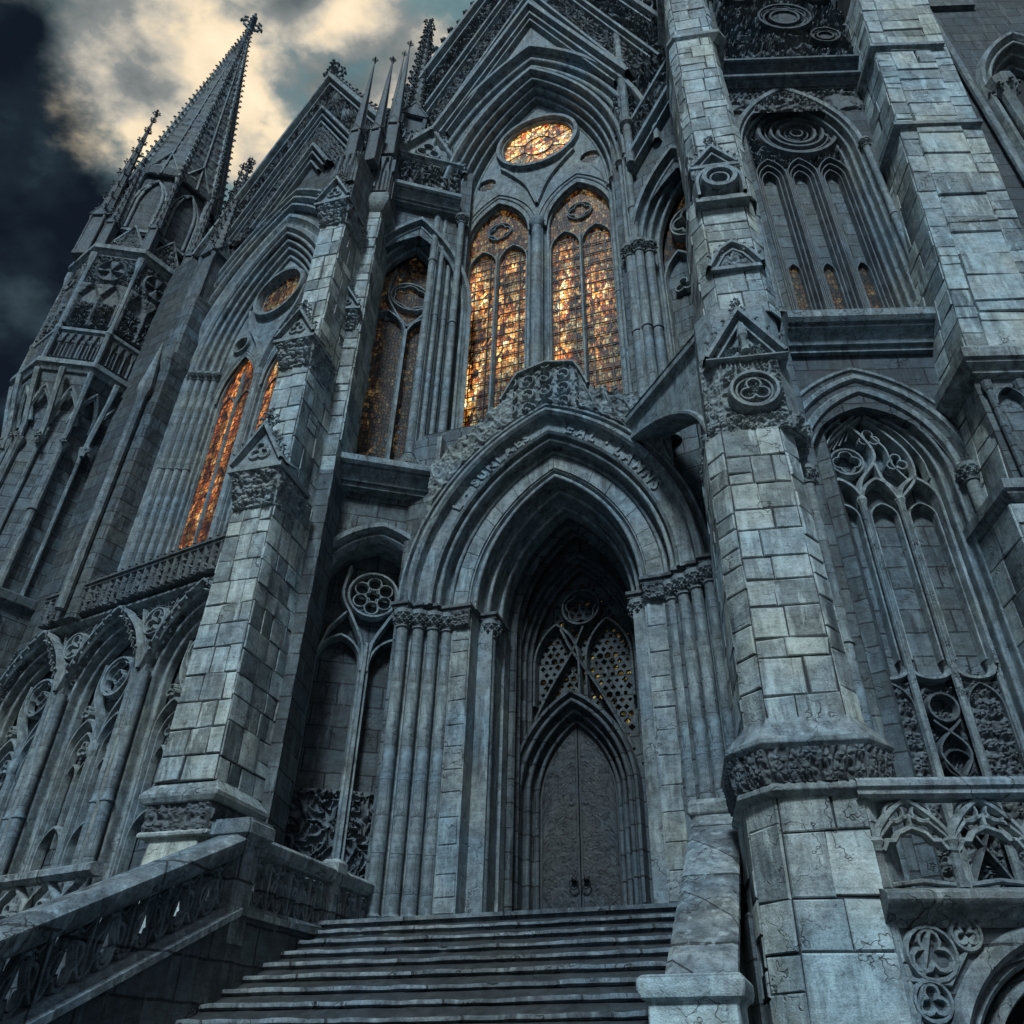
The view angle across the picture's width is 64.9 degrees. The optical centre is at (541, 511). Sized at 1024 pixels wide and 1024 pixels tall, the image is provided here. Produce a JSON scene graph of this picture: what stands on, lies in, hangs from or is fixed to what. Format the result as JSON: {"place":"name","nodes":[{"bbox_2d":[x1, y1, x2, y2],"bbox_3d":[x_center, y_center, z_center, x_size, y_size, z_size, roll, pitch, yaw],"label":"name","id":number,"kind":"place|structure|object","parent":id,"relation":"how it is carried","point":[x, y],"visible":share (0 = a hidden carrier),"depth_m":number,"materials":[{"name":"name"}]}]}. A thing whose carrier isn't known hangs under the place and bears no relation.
{"place":"outdoors","nodes":[
{"label":"outdoors","id":0,"kind":"place"},
{"bbox_2d":[0,0,474,450],"label":"sky","id":1,"kind":"structure","parent":0,"point":[81,81],"materials":[{"name":"grey"}]},
{"bbox_3d":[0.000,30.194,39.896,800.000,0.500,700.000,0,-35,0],"label":"ground","id":2,"kind":"structure","parent":0,"visible":0},
{"bbox_2d":[3,932,108,1004],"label":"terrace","id":3,"kind":"structure","parent":2,"relation":"on","point":[13,987],"depth_m":12.40,"materials":[{"name":"grey stone"}]},
{"bbox_2d":[0,861,108,919],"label":"balustrade","id":4,"kind":"object","parent":3,"relation":"on","point":[46,880],"visible":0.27,"depth_m":13.48,"materials":[{"name":"stone"}]},
{"bbox_2d":[0,13,262,677],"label":"tower","id":5,"kind":"structure","parent":2,"relation":"on","point":[153,218],"depth_m":26.80,"materials":[{"name":"stone"}]},
{"bbox_2d":[0,817,374,1023],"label":"stair balustrade","id":6,"kind":"object","parent":2,"relation":"on","point":[165,966],"visible":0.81,"depth_m":8.94,"materials":[{"name":"stone"}]},
{"bbox_2d":[175,911,675,1023],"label":"staircase","id":7,"kind":"structure","parent":2,"relation":"on","point":[575,970],"depth_m":9.18,"materials":[{"name":"stone"}]},
{"bbox_2d":[0,0,944,932],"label":"cathedral","id":8,"kind":"structure","parent":2,"relation":"on","point":[382,562],"depth_m":17.76,"materials":[{"name":"stone"}]},
{"bbox_2d":[117,188,375,570],"bbox_3d":[-8.190,-4.431,23.171,8.580,15.839,0.825,-17,-38,23],"label":"window","id":9,"kind":"structure","parent":8,"relation":"in","point":[228,385],"depth_m":23.44,"materials":[{"name":"stone"}]},
{"bbox_2d":[356,216,471,460],"bbox_3d":[-3.690,-4.720,21.684,3.400,9.408,0.990,9,-36,-12],"label":"window","id":10,"kind":"structure","parent":8,"relation":"in","point":[387,402],"depth_m":21.78,"materials":[{"name":"stone"}]},
{"bbox_2d":[398,67,658,503],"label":"window","id":11,"kind":"structure","parent":8,"relation":"in","point":[543,266],"depth_m":23.35,"materials":[{"name":"glass"}]},
{"bbox_2d":[517,539,653,910],"bbox_3d":[0.862,4.145,16.729,3.060,9.200,0.660,-10,-36,14],"label":"door","id":12,"kind":"structure","parent":8,"relation":"in","point":[583,829],"depth_m":16.36,"materials":[{"name":"black wood"}]},
{"bbox_2d":[620,145,702,447],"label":"window","id":13,"kind":"structure","parent":8,"relation":"in","point":[663,320],"depth_m":20.24,"materials":[{"name":"stone"}]},
{"bbox_2d":[317,899,748,928],"bbox_3d":[0.304,8.259,12.014,6.650,3.450,4.960,-10,-36,14],"label":"landing","id":14,"kind":"object","parent":2,"relation":"on","point":[545,913],"visible":0.1,"depth_m":11.05,"materials":[{"name":"stone"}]},
{"bbox_2d":[636,797,754,1023],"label":"stair parapet","id":15,"kind":"structure","parent":2,"relation":"on","point":[703,979],"depth_m":8.34,"materials":[{"name":"stone"}]},
{"bbox_2d":[619,0,1023,1023],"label":"tower","id":16,"kind":"structure","parent":2,"relation":"on","point":[885,138],"depth_m":14.33,"materials":[{"name":"stone"}]},
{"bbox_2d":[729,88,916,316],"bbox_3d":[6.708,-7.534,19.445,3.795,9.850,0.945,-1,-35,2],"label":"window","id":17,"kind":"structure","parent":16,"relation":"in","point":[837,246],"depth_m":19.56,"materials":[{"name":"stone"}]},
{"bbox_2d":[800,367,1023,887],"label":"window","id":18,"kind":"structure","parent":16,"relation":"in","point":[956,666],"depth_m":13.36,"materials":[{"name":"stone"}]},
{"bbox_2d":[976,31,1023,162],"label":"window","id":19,"kind":"structure","parent":16,"relation":"in","point":[1006,53],"depth_m":21.31,"materials":[{"name":"stone"}]},
{"bbox_2d":[740,887,1023,1023],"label":"terrace wall","id":20,"kind":"structure","parent":2,"relation":"on","point":[963,950],"depth_m":8.31,"materials":[{"name":"stone"}]},
{"bbox_2d":[855,776,1023,887],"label":"balustrade","id":21,"kind":"object","parent":20,"relation":"on","point":[986,795],"visible":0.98,"depth_m":9.03,"materials":[{"name":"stone"}]}
]}

